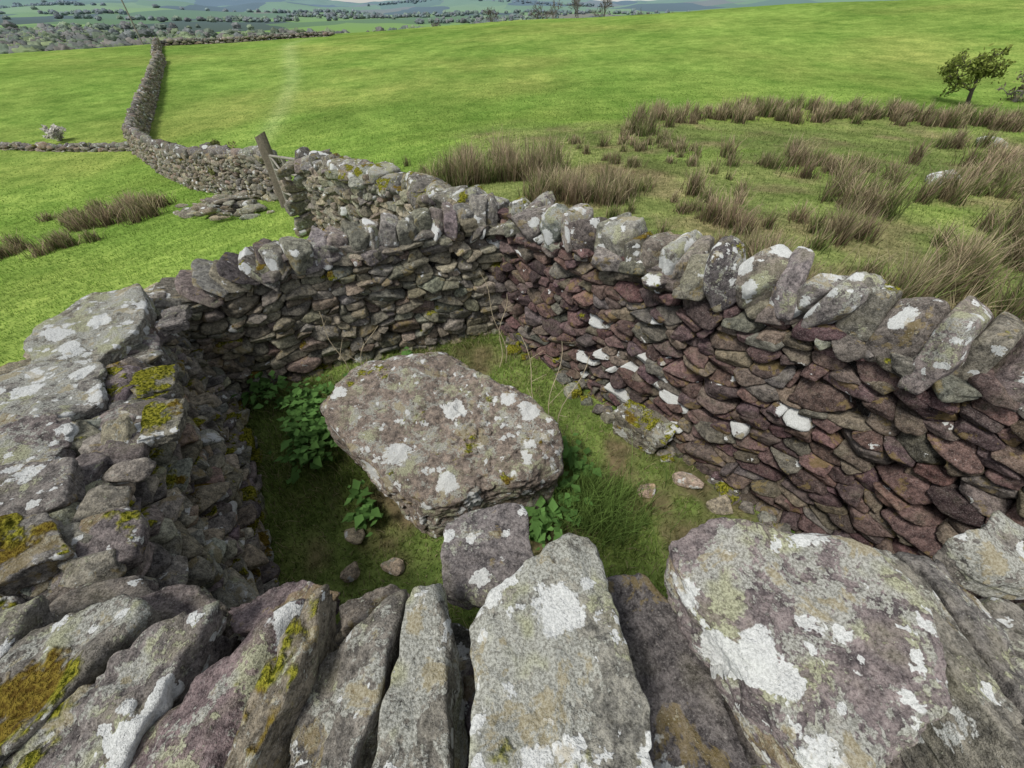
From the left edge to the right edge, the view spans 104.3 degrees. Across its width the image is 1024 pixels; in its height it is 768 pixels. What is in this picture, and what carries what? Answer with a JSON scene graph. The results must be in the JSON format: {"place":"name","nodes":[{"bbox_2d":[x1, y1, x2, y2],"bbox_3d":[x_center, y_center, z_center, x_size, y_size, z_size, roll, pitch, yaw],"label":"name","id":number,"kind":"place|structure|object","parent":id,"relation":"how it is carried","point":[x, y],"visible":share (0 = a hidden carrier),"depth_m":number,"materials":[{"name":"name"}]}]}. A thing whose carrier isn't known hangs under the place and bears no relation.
{"place":"outdoors","nodes":[
{"label":"outdoors","id":0,"kind":"place"},
{"bbox_2d":[332,0,651,2],"label":"sky","id":1,"kind":"structure","parent":0,"point":[354,1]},
{"bbox_2d":[0,0,1023,629],"bbox_3d":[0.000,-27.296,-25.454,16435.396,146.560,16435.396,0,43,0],"label":"ground","id":2,"kind":"structure","parent":0,"point":[846,36],"depth_m":20.00,"materials":[{"name":"green plant"}]},
{"bbox_2d":[39,124,65,140],"bbox_3d":[-21.237,-11.684,18.591,0.843,0.846,1.251,-19,46,-20],"label":"blossom bush","id":3,"kind":"object","parent":2,"relation":"on","point":[54,132],"visible":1,"depth_m":18.35,"materials":[{"name":"grey plant"}]},
{"bbox_2d":[121,0,143,44],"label":"utility pole","id":4,"kind":"object","parent":2,"relation":"on","point":[132,22],"visible":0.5,"depth_m":50.36,"materials":[{"name":"grey wood"}]},
{"bbox_2d":[0,283,280,639],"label":"dry stone wall","id":5,"kind":"structure","parent":2,"relation":"on","point":[130,451],"depth_m":1.59,"materials":[{"name":"grey stone"}]},
{"bbox_2d":[0,30,334,201],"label":"dry stone wall","id":6,"kind":"structure","parent":2,"relation":"on","point":[240,169],"depth_m":13.04,"materials":[{"name":"grey stone"}]},
{"bbox_2d":[206,139,236,178],"bbox_3d":[-7.244,-5.673,10.150,0.985,1.003,1.065,-18,46,-19],"label":"thorn bush","id":7,"kind":"object","parent":6,"relation":"on","point":[214,142],"visible":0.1,"depth_m":9.90,"materials":[{"name":"green plant"}]},
{"bbox_2d":[173,191,274,220],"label":"fallen stones","id":8,"kind":"object","parent":2,"relation":"on","point":[242,205],"visible":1,"depth_m":8.29,"materials":[{"name":"grey stone"}]},
{"bbox_2d":[230,370,294,408],"bbox_3d":[-1.793,0.032,2.864,0.402,0.197,0.386,0,43,0],"label":"nettle plant","id":9,"kind":"object","parent":2,"relation":"on","point":[262,384],"visible":0.98,"depth_m":2.87,"materials":[{"name":"green plant"}]},
{"bbox_2d":[255,131,288,207],"bbox_3d":[-4.673,-4.146,7.855,0.250,1.430,0.200,0,43,0],"label":"gate post","id":10,"kind":"object","parent":2,"relation":"on","point":[263,144],"visible":0.7,"depth_m":7.68,"materials":[{"name":"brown wood"}]},
{"bbox_2d":[268,154,296,201],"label":"field gate","id":11,"kind":"structure","parent":10,"relation":"attached to","point":[273,162],"depth_m":7.32,"materials":[{"name":"grey wood"}]},
{"bbox_2d":[144,193,504,394],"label":"dry stone wall","id":12,"kind":"structure","parent":2,"relation":"on","point":[414,279],"depth_m":2.90,"materials":[{"name":"grey stone"}]},
{"bbox_2d":[264,346,412,484],"bbox_3d":[-1.036,0.142,2.734,1.183,0.382,0.925,-19,46,-20],"label":"nettle plant","id":13,"kind":"object","parent":2,"relation":"on","point":[317,434],"visible":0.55,"depth_m":2.53,"materials":[{"name":"green plant"}]},
{"bbox_2d":[0,0,689,53],"bbox_3d":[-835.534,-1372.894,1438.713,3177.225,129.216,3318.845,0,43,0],"label":"distant woodland","id":14,"kind":"object","parent":2,"relation":"on","point":[39,37],"visible":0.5,"depth_m":846.91,"materials":[{"name":"green plant"}]},
{"bbox_2d":[341,479,383,536],"bbox_3d":[-0.841,0.689,2.190,0.219,0.140,0.360,-32,52,-29],"label":"nettle plant","id":15,"kind":"object","parent":2,"relation":"on","point":[368,509],"visible":1,"depth_m":2.19,"materials":[{"name":"green plant"}]},
{"bbox_2d":[276,147,509,237],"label":"dry stone wall","id":16,"kind":"structure","parent":2,"relation":"on","point":[327,188],"depth_m":4.66,"materials":[{"name":"grey stone"}]},
{"bbox_2d":[320,351,563,538],"bbox_3d":[-0.411,0.361,2.344,1.357,0.830,0.892,31,51,29],"label":"boulder","id":17,"kind":"object","parent":2,"relation":"on","point":[434,443],"visible":0.94,"depth_m":2.07,"materials":[{"name":"stone"}]},
{"bbox_2d":[319,273,589,422],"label":"dead stems","id":18,"kind":"object","parent":2,"relation":"on","point":[499,333],"visible":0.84,"depth_m":2.73,"materials":[{"name":"brown plant"}]},
{"bbox_2d":[483,7,498,21],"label":"bare tree","id":19,"kind":"object","parent":2,"relation":"on","point":[488,11],"visible":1,"depth_m":79.49,"materials":[{"name":"grey plant"}]},
{"bbox_2d":[0,503,1023,767],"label":"dry stone wall","id":20,"kind":"structure","parent":2,"relation":"on","point":[746,643],"depth_m":0.63,"materials":[{"name":"grey stone"}]},
{"bbox_2d":[0,92,1023,322],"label":"rush tufts","id":21,"kind":"object","parent":2,"relation":"on","point":[963,270],"visible":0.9,"depth_m":6.96,"materials":[{"name":"brown plant"}]},
{"bbox_2d":[340,472,732,582],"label":"loose stones","id":22,"kind":"object","parent":2,"relation":"on","point":[720,505],"visible":0.96,"depth_m":2.26,"materials":[{"name":"grey stone"}]},
{"bbox_2d":[528,3,550,18],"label":"bare tree","id":23,"kind":"object","parent":2,"relation":"on","point":[534,11],"visible":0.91,"depth_m":82.31,"materials":[{"name":"grey plant"}]},
{"bbox_2d":[542,0,562,18],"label":"bare tree","id":24,"kind":"object","parent":2,"relation":"on","point":[552,13],"visible":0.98,"depth_m":80.49,"materials":[{"name":"grey plant"}]},
{"bbox_2d":[525,471,592,549],"bbox_3d":[0.178,0.714,2.155,0.589,0.192,0.338,-24,48,-23],"label":"nettle plant","id":25,"kind":"object","parent":2,"relation":"on","point":[537,532],"visible":0.73,"depth_m":2.14,"materials":[{"name":"green plant"}]},
{"bbox_2d":[565,0,581,17],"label":"bare tree","id":26,"kind":"object","parent":2,"relation":"on","point":[576,2],"visible":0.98,"depth_m":81.65,"materials":[{"name":"grey plant"}]},
{"bbox_2d":[562,433,601,481],"bbox_3d":[0.360,0.452,2.419,0.308,0.177,0.364,0,43,0],"label":"nettle plant","id":27,"kind":"object","parent":2,"relation":"on","point":[568,453],"visible":0.7,"depth_m":2.40,"materials":[{"name":"green plant"}]},
{"bbox_2d":[588,0,612,16],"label":"bare tree","id":28,"kind":"object","parent":2,"relation":"on","point":[605,6],"visible":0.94,"depth_m":78.41,"materials":[{"name":"grey plant"}]},
{"bbox_2d":[613,399,678,454],"bbox_3d":[0.861,0.318,2.631,0.380,0.338,0.210,34,52,31],"label":"fallen block","id":29,"kind":"object","parent":2,"relation":"on","point":[644,428],"depth_m":2.54,"materials":[{"name":"stone"}]},
{"bbox_2d":[486,191,1023,603],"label":"dry stone wall","id":30,"kind":"structure","parent":2,"relation":"on","point":[873,410],"depth_m":1.92,"materials":[{"name":"brown stone"}]},
{"bbox_2d":[925,169,961,185],"bbox_3d":[7.917,-3.741,7.330,0.417,0.319,0.602,0,43,0],"label":"boulder","id":31,"kind":"object","parent":2,"relation":"on","point":[938,173],"visible":0.29,"depth_m":7.31,"materials":[{"name":"stone"}]},
{"bbox_2d":[937,43,1015,103],"bbox_3d":[18.191,-12.319,15.941,1.573,2.065,2.751,0,43,0],"label":"hawthorn tree","id":32,"kind":"object","parent":2,"relation":"on","point":[981,67],"visible":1,"depth_m":15.45,"materials":[{"name":"green plant"}]},
{"bbox_2d":[976,136,1007,147],"bbox_3d":[14.197,-7.100,11.818,0.561,0.390,0.663,0,43,0],"label":"boulder","id":33,"kind":"object","parent":2,"relation":"on","point":[999,139],"visible":0.13,"depth_m":11.60,"materials":[{"name":"stone"}]},
{"bbox_2d":[995,68,1023,102],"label":"hawthorn tree","id":34,"kind":"object","parent":2,"relation":"on","point":[1016,97],"visible":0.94,"depth_m":16.55,"materials":[{"name":"green plant"}]}
]}

